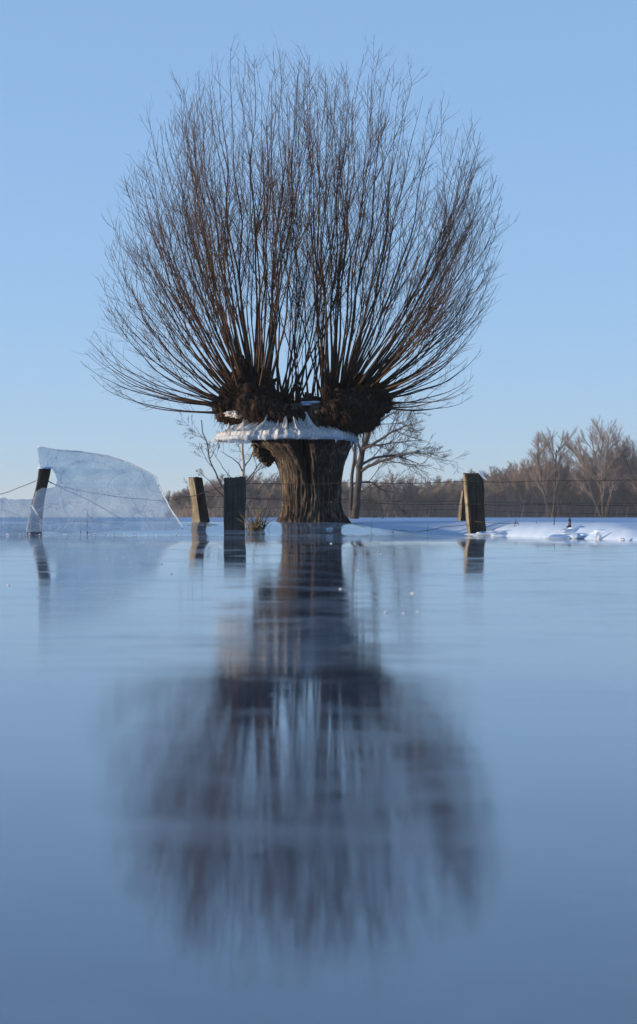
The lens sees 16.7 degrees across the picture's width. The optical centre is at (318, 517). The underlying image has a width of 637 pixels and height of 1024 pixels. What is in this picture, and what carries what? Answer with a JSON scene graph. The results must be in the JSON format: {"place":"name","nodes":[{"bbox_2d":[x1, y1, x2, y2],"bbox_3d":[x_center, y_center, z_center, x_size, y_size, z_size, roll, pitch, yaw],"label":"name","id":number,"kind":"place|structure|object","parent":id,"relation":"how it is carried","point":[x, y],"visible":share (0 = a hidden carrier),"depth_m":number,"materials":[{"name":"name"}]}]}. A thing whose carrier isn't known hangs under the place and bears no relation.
{"place":"outdoors","nodes":[
{"label":"outdoors","id":0,"kind":"place"},
{"bbox_2d":[0,522,636,1023],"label":"frozen water","id":1,"kind":"structure","parent":0,"point":[274,774],"depth_m":3.60,"materials":[{"name":"blue ice"}]},
{"bbox_2d":[0,497,43,528],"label":"ice plate","id":2,"kind":"object","parent":1,"relation":"on","point":[2,502],"visible":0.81,"depth_m":26.05,"materials":[{"name":"clear ice"}]},
{"bbox_2d":[27,468,50,531],"bbox_3d":[-3.346,-0.087,25.753,0.331,1.007,0.144,0,0,-8],"label":"fence post","id":3,"kind":"object","parent":1,"relation":"on","point":[42,482],"visible":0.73,"depth_m":25.70,"materials":[{"name":"grey wood"}]},
{"bbox_2d":[48,481,123,519],"bbox_3d":[-2.855,-0.195,25.969,1.021,0.467,0.347,0,0,-33],"label":"fence wire","id":4,"kind":"object","parent":3,"relation":"attached to","point":[85,498],"visible":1,"depth_m":26.09,"materials":[{"name":"metal"}]},
{"bbox_2d":[48,480,236,501],"bbox_3d":[-2.083,-0.313,25.826,2.221,0.250,0.554,0,0,0],"label":"fence wire","id":5,"kind":"object","parent":3,"relation":"attached to","point":[147,499],"visible":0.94,"depth_m":26.07,"materials":[{"name":"metal"}]},
{"bbox_2d":[26,446,183,531],"bbox_3d":[-2.507,-0.337,25.675,1.858,1.029,0.460,0,0,0],"label":"ice plate","id":6,"kind":"object","parent":1,"relation":"on","point":[132,508],"visible":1,"depth_m":25.64,"materials":[{"name":"white ice"}]},
{"bbox_2d":[223,476,245,529],"bbox_3d":[-1.007,-0.045,25.998,0.260,0.891,0.141,0,0,7],"label":"fence post","id":7,"kind":"object","parent":1,"relation":"on","point":[234,500],"visible":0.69,"depth_m":25.94,"materials":[{"name":"grey wood"}]},
{"bbox_2d":[237,480,617,484],"bbox_3d":[1.542,-0.419,25.563,5.081,0.068,0.183,0,0,6],"label":"barbed wire","id":8,"kind":"object","parent":7,"relation":"attached to","point":[420,483],"visible":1,"depth_m":25.57,"materials":[{"name":"metal"}]},
{"bbox_2d":[244,498,634,505],"bbox_3d":[1.541,-0.175,25.561,5.081,0.116,0.186,0,0,6],"label":"barbed wire","id":9,"kind":"object","parent":7,"relation":"attached to","point":[445,504],"visible":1,"depth_m":25.44,"materials":[{"name":"metal"}]},
{"bbox_2d":[235,504,278,530],"bbox_3d":[-0.748,0.002,25.926,0.557,0.368,0.447,0,0,0],"label":"grass tuft","id":10,"kind":"object","parent":1,"relation":"on","point":[252,525],"visible":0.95,"depth_m":25.85,"materials":[{"name":"brown plant"}]},
{"bbox_2d":[254,502,270,529],"bbox_3d":[-0.715,-0.018,25.788,0.170,0.353,0.268,0,0,35],"label":"dead weed","id":11,"kind":"object","parent":1,"relation":"on","point":[258,525],"visible":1,"depth_m":25.85,"materials":[{"name":"brown plant"}]},
{"bbox_2d":[393,523,470,531],"bbox_3d":[1.339,0.127,25.761,1.115,0.122,0.048,0,0,35],"label":"fence wire","id":12,"kind":"object","parent":1,"relation":"on","point":[431,529],"visible":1,"depth_m":25.77,"materials":[{"name":"metal"}]},
{"bbox_2d":[465,530,510,535],"bbox_3d":[2.279,0.209,25.009,1.189,0.139,0.612,0,0,0],"label":"snow lump","id":13,"kind":"object","parent":1,"relation":"on","point":[495,533],"visible":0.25,"depth_m":24.85,"materials":[{"name":"white snow"}]},
{"bbox_2d":[544,533,587,538],"bbox_3d":[2.931,0.208,22.188,1.277,0.112,0.682,0,0,0],"label":"snow lump","id":14,"kind":"object","parent":1,"relation":"on","point":[571,535],"visible":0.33,"depth_m":22.01,"materials":[{"name":"white snow"}]},
{"bbox_2d":[559,525,583,533],"bbox_3d":[2.837,0.155,22.586,0.634,0.140,0.441,0,0,26],"label":"snow lump","id":15,"kind":"object","parent":1,"relation":"on","point":[569,530],"visible":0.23,"depth_m":22.52,"materials":[{"name":"white snow"}]},
{"bbox_2d":[590,529,603,533],"bbox_3d":[3.103,0.167,21.791,0.714,0.141,0.431,0,0,0],"label":"snow lump","id":16,"kind":"object","parent":1,"relation":"on","point":[594,531],"visible":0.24,"depth_m":21.82,"materials":[{"name":"white snow"}]},
{"bbox_2d":[595,531,601,538],"bbox_3d":[2.767,0.197,21.402,0.077,0.131,0.068,0,0,22],"label":"ice crumb","id":17,"kind":"object","parent":1,"relation":"on","point":[598,535],"visible":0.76,"depth_m":21.38,"materials":[{"name":"white ice"}]},
{"bbox_2d":[0,517,636,540],"bbox_3d":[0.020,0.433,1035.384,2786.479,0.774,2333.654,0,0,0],"label":"snow field","id":18,"kind":"structure","parent":0,"point":[617,528],"depth_m":26.87,"materials":[{"name":"white snow"}]},
{"bbox_2d":[159,491,187,517],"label":"tree","id":19,"kind":"object","parent":18,"relation":"on","point":[175,504],"visible":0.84,"depth_m":261.84,"materials":[{"name":"brown plant"}]},
{"bbox_2d":[172,489,191,517],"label":"tree","id":20,"kind":"object","parent":18,"relation":"on","point":[188,499],"visible":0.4,"depth_m":270.42,"materials":[{"name":"brown plant"}]},
{"bbox_2d":[188,477,209,521],"bbox_3d":[-1.545,-0.120,28.295,0.253,0.817,0.254,0,0,44],"label":"fence post","id":21,"kind":"object","parent":18,"relation":"on","point":[199,506],"visible":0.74,"depth_m":28.25,"materials":[{"name":"brown wood"}]},
{"bbox_2d":[205,487,218,509],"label":"tree","id":22,"kind":"object","parent":18,"relation":"on","point":[208,500],"visible":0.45,"depth_m":248.84,"materials":[{"name":"brown plant"}]},
{"bbox_2d":[204,481,220,496],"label":"tree","id":23,"kind":"object","parent":18,"relation":"on","point":[211,487],"visible":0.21,"depth_m":276.57,"materials":[{"name":"brown plant"}]},
{"bbox_2d":[206,480,223,488],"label":"tree","id":24,"kind":"object","parent":18,"relation":"on","point":[216,481],"visible":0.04,"depth_m":302.56,"materials":[{"name":"brown plant"}]},
{"bbox_2d":[175,412,278,510],"bbox_3d":[-2.320,-1.376,56.637,2.916,2.886,1.665,0,0,-20],"label":"sapling tree","id":25,"kind":"object","parent":18,"relation":"on","point":[209,457],"visible":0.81,"depth_m":56.15,"materials":[{"name":"brown plant"}]},
{"bbox_2d":[217,426,273,518],"bbox_3d":[-1.955,-1.297,60.088,1.263,2.818,2.276,0,0,15],"label":"birch tree","id":26,"kind":"object","parent":18,"relation":"on","point":[243,460],"visible":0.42,"depth_m":59.98,"materials":[{"name":"brown plant"}]},
{"bbox_2d":[246,479,264,517],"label":"tree","id":27,"kind":"object","parent":18,"relation":"on","point":[250,490],"visible":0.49,"depth_m":247.43,"materials":[{"name":"brown plant"}]},
{"bbox_2d":[246,476,276,509],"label":"tree","id":28,"kind":"object","parent":18,"relation":"on","point":[262,484],"visible":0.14,"depth_m":292.51,"materials":[{"name":"brown plant"}]},
{"bbox_2d":[251,472,280,488],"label":"tree","id":29,"kind":"object","parent":18,"relation":"on","point":[259,477],"visible":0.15,"depth_m":295.94,"materials":[{"name":"brown plant"}]},
{"bbox_2d":[253,484,280,516],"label":"tree","id":30,"kind":"object","parent":18,"relation":"on","point":[271,493],"visible":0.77,"depth_m":257.72,"materials":[{"name":"brown plant"}]},
{"bbox_2d":[267,476,281,496],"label":"tree","id":31,"kind":"object","parent":18,"relation":"on","point":[268,486],"visible":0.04,"depth_m":291.21,"materials":[{"name":"brown plant"}]},
{"bbox_2d":[277,487,281,504],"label":"tree","id":32,"kind":"object","parent":18,"relation":"on","point":[279,496],"visible":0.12,"depth_m":285.10,"materials":[{"name":"brown plant"}]},
{"bbox_2d":[79,35,517,523],"bbox_3d":[-0.240,-3.107,28.070,5.829,6.480,5.025,0,0,0],"label":"willow tree","id":33,"kind":"object","parent":18,"relation":"on","point":[356,401],"visible":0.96,"depth_m":27.82,"materials":[{"name":"brown plant"}]},
{"bbox_2d":[224,410,242,418],"bbox_3d":[-1.071,-1.315,27.741,0.281,0.117,0.167,0,0,20],"label":"snow patch","id":34,"kind":"object","parent":33,"relation":"on","point":[231,414],"visible":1,"depth_m":27.70,"materials":[{"name":"white snow"}]},
{"bbox_2d":[211,411,358,449],"bbox_3d":[-0.430,-1.107,27.975,1.908,0.519,1.890,0,0,0],"label":"ice collar","id":35,"kind":"object","parent":33,"relation":"attached to","point":[245,431],"visible":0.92,"depth_m":27.30,"materials":[{"name":"white ice"}]},
{"bbox_2d":[301,401,319,405],"bbox_3d":[-0.067,-1.457,27.808,0.461,0.076,0.277,0,0,0],"label":"snow patch","id":36,"kind":"object","parent":33,"relation":"on","point":[308,403],"visible":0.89,"depth_m":27.71,"materials":[{"name":"white snow"}]},
{"bbox_2d":[341,479,349,510],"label":"tree","id":37,"kind":"object","parent":18,"relation":"on","point":[345,489],"visible":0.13,"depth_m":273.97,"materials":[{"name":"brown plant"}]},
{"bbox_2d":[342,483,366,508],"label":"tree","id":38,"kind":"object","parent":18,"relation":"on","point":[343,503],"visible":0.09,"depth_m":256.29,"materials":[{"name":"brown plant"}]},
{"bbox_2d":[341,479,375,506],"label":"tree","id":39,"kind":"object","parent":18,"relation":"on","point":[347,493],"visible":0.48,"depth_m":248.41,"materials":[{"name":"brown plant"}]},
{"bbox_2d":[361,492,383,517],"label":"tree","id":40,"kind":"object","parent":18,"relation":"on","point":[375,503],"visible":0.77,"depth_m":250.25,"materials":[{"name":"brown plant"}]},
{"bbox_2d":[365,481,393,517],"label":"tree","id":41,"kind":"object","parent":18,"relation":"on","point":[376,488],"visible":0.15,"depth_m":263.82,"materials":[{"name":"brown plant"}]},
{"bbox_2d":[374,486,398,517],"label":"tree","id":42,"kind":"object","parent":18,"relation":"on","point":[383,496],"visible":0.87,"depth_m":247.01,"materials":[{"name":"brown plant"}]},
{"bbox_2d":[371,482,416,510],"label":"tree","id":43,"kind":"object","parent":18,"relation":"on","point":[401,490],"visible":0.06,"depth_m":276.22,"materials":[{"name":"brown plant"}]},
{"bbox_2d":[375,473,417,517],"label":"tree","id":44,"kind":"object","parent":18,"relation":"on","point":[409,488],"visible":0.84,"depth_m":248.03,"materials":[{"name":"brown plant"}]},
{"bbox_2d":[164,491,636,517],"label":"undergrowth","id":45,"kind":"object","parent":18,"relation":"on","point":[616,512],"visible":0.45,"depth_m":253.45,"materials":[{"name":"brown plant"}]},
{"bbox_2d":[397,473,420,491],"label":"tree","id":46,"kind":"object","parent":18,"relation":"on","point":[409,479],"visible":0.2,"depth_m":323.14,"materials":[{"name":"brown plant"}]},
{"bbox_2d":[349,393,469,518],"bbox_3d":[2.201,-1.630,61.864,4.964,4.184,3.832,0,0,-38],"label":"bare tree","id":47,"kind":"object","parent":18,"relation":"on","point":[354,508],"visible":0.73,"depth_m":62.01,"materials":[{"name":"brown plant"}]},
{"bbox_2d":[399,485,426,517],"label":"tree","id":48,"kind":"object","parent":18,"relation":"on","point":[416,491],"visible":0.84,"depth_m":249.03,"materials":[{"name":"brown plant"}]},
{"bbox_2d":[414,481,430,492],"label":"tree","id":49,"kind":"object","parent":18,"relation":"on","point":[424,484],"visible":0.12,"depth_m":286.41,"materials":[{"name":"brown plant"}]},
{"bbox_2d":[415,485,434,510],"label":"tree","id":50,"kind":"object","parent":18,"relation":"on","point":[429,488],"visible":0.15,"depth_m":279.33,"materials":[{"name":"brown plant"}]},
{"bbox_2d":[419,485,443,517],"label":"tree","id":51,"kind":"object","parent":18,"relation":"on","point":[425,495],"visible":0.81,"depth_m":251.87,"materials":[{"name":"brown plant"}]},
{"bbox_2d":[412,486,453,517],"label":"tree","id":52,"kind":"object","parent":18,"relation":"on","point":[432,492],"visible":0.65,"depth_m":253.49,"materials":[{"name":"brown plant"}]},
{"bbox_2d":[432,489,447,516],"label":"tree","id":53,"kind":"object","parent":18,"relation":"on","point":[442,497],"visible":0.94,"depth_m":251.57,"materials":[{"name":"brown plant"}]},
{"bbox_2d":[423,476,463,492],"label":"tree","id":54,"kind":"object","parent":18,"relation":"on","point":[438,477],"visible":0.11,"depth_m":321.75,"materials":[{"name":"brown plant"}]},
{"bbox_2d":[436,479,459,510],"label":"tree","id":55,"kind":"object","parent":18,"relation":"on","point":[445,485],"visible":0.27,"depth_m":285.37,"materials":[{"name":"brown plant"}]},
{"bbox_2d":[441,486,458,508],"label":"tree","id":56,"kind":"object","parent":18,"relation":"on","point":[452,495],"visible":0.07,"depth_m":277.87,"materials":[{"name":"brown plant"}]},
{"bbox_2d":[444,480,463,505],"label":"tree","id":57,"kind":"object","parent":18,"relation":"on","point":[449,487],"visible":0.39,"depth_m":260.89,"materials":[{"name":"brown plant"}]},
{"bbox_2d":[457,490,465,520],"bbox_3d":[1.901,-0.036,28.996,0.161,0.652,0.115,0,0,-43],"label":"fence post","id":58,"kind":"object","parent":18,"relation":"on","point":[461,516],"visible":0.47,"depth_m":28.97,"materials":[{"name":"brown wood"}]},
{"bbox_2d":[173,507,636,514],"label":"fence wire","id":59,"kind":"object","parent":58,"relation":"attached to","point":[441,509],"visible":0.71,"depth_m":29.19,"materials":[{"name":"metal"}]},
{"bbox_2d":[176,496,636,503],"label":"fence wire","id":60,"kind":"object","parent":58,"relation":"attached to","point":[368,500],"visible":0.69,"depth_m":29.13,"materials":[{"name":"metal"}]},
{"bbox_2d":[463,473,485,533],"bbox_3d":[1.853,-0.030,25.600,0.296,0.995,0.128,0,0,-7],"label":"fence post","id":61,"kind":"object","parent":18,"relation":"on","point":[474,499],"visible":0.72,"depth_m":25.55,"materials":[{"name":"brown wood"}]},
{"bbox_2d":[478,470,486,479],"bbox_3d":[1.936,-0.495,25.537,0.106,0.122,0.036,0,0,4],"label":"ice shard","id":62,"kind":"object","parent":61,"relation":"on","point":[481,474],"visible":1,"depth_m":25.52,"materials":[{"name":"white ice"}]},
{"bbox_2d":[463,465,509,512],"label":"tree","id":63,"kind":"object","parent":18,"relation":"on","point":[493,471],"visible":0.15,"depth_m":278.32,"materials":[{"name":"brown plant"}]},
{"bbox_2d":[484,484,490,510],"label":"tree","id":64,"kind":"object","parent":18,"relation":"on","point":[486,491],"visible":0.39,"depth_m":263.06,"materials":[{"name":"brown plant"}]},
{"bbox_2d":[484,480,510,517],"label":"tree","id":65,"kind":"object","parent":18,"relation":"on","point":[498,495],"visible":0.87,"depth_m":257.64,"materials":[{"name":"brown plant"}]},
{"bbox_2d":[495,464,514,499],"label":"tree","id":66,"kind":"object","parent":18,"relation":"on","point":[498,472],"visible":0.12,"depth_m":293.62,"materials":[{"name":"brown plant"}]},
{"bbox_2d":[483,470,527,513],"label":"tree","id":67,"kind":"object","parent":18,"relation":"on","point":[495,479],"visible":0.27,"depth_m":275.38,"materials":[{"name":"brown plant"}]},
{"bbox_2d":[494,474,536,507],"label":"tree","id":68,"kind":"object","parent":18,"relation":"on","point":[509,490],"visible":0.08,"depth_m":276.42,"materials":[{"name":"brown plant"}]},
{"bbox_2d":[507,475,534,517],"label":"tree","id":69,"kind":"object","parent":18,"relation":"on","point":[518,489],"visible":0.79,"depth_m":261.63,"materials":[{"name":"brown plant"}]},
{"bbox_2d":[504,459,550,516],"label":"tree","id":70,"kind":"object","parent":18,"relation":"on","point":[522,464],"visible":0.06,"depth_m":282.87,"materials":[{"name":"brown plant"}]},
{"bbox_2d":[506,453,549,515],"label":"poplar tree","id":71,"kind":"object","parent":18,"relation":"on","point":[518,472],"visible":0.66,"depth_m":261.74,"materials":[{"name":"brown plant"}]},
{"bbox_2d":[514,478,542,507],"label":"tree","id":72,"kind":"object","parent":18,"relation":"on","point":[529,492],"visible":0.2,"depth_m":272.68,"materials":[{"name":"brown plant"}]},
{"bbox_2d":[525,426,577,517],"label":"poplar tree","id":73,"kind":"object","parent":18,"relation":"on","point":[550,472],"visible":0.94,"depth_m":245.05,"materials":[{"name":"brown plant"}]},
{"bbox_2d":[525,468,582,510],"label":"tree","id":74,"kind":"object","parent":18,"relation":"on","point":[551,494],"visible":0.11,"depth_m":263.62,"materials":[{"name":"brown plant"}]},
{"bbox_2d":[529,452,585,517],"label":"tree","id":75,"kind":"object","parent":18,"relation":"on","point":[564,487],"visible":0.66,"depth_m":247.68,"materials":[{"name":"brown plant"}]},
{"bbox_2d":[550,473,600,517],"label":"tree","id":76,"kind":"object","parent":18,"relation":"on","point":[569,499],"visible":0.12,"depth_m":258.51,"materials":[{"name":"brown plant"}]},
{"bbox_2d":[557,461,607,517],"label":"tree","id":77,"kind":"object","parent":18,"relation":"on","point":[578,492],"depth_m":263.17,"materials":[{"name":"brown plant"}]},
{"bbox_2d":[567,468,598,516],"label":"tree","id":78,"kind":"object","parent":18,"relation":"on","point":[580,494],"visible":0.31,"depth_m":256.27,"materials":[{"name":"brown plant"}]},
{"bbox_2d":[557,416,636,517],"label":"poplar tree","id":79,"kind":"object","parent":18,"relation":"on","point":[612,465],"visible":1,"depth_m":239.37,"materials":[{"name":"brown plant"}]},
{"bbox_2d":[572,450,624,514],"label":"tree","id":80,"kind":"object","parent":18,"relation":"on","point":[595,488],"visible":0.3,"depth_m":248.32,"materials":[{"name":"brown plant"}]},
{"bbox_2d":[606,470,636,516],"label":"tree","id":81,"kind":"object","parent":18,"relation":"on","point":[627,494],"visible":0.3,"depth_m":262.57,"materials":[{"name":"brown plant"}]},
{"bbox_2d":[608,433,636,493],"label":"poplar tree","id":82,"kind":"object","parent":18,"relation":"on","point":[634,470],"visible":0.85,"depth_m":239.86,"materials":[{"name":"brown plant"}]},
{"bbox_2d":[626,459,636,491],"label":"tree","id":83,"kind":"object","parent":18,"relation":"on","point":[631,477],"visible":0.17,"depth_m":254.08,"materials":[{"name":"brown plant"}]},
{"bbox_2d":[0,0,636,516],"label":"sky","id":84,"kind":"structure","parent":0,"point":[550,86],"materials":[{"name":"blue"}]}
]}

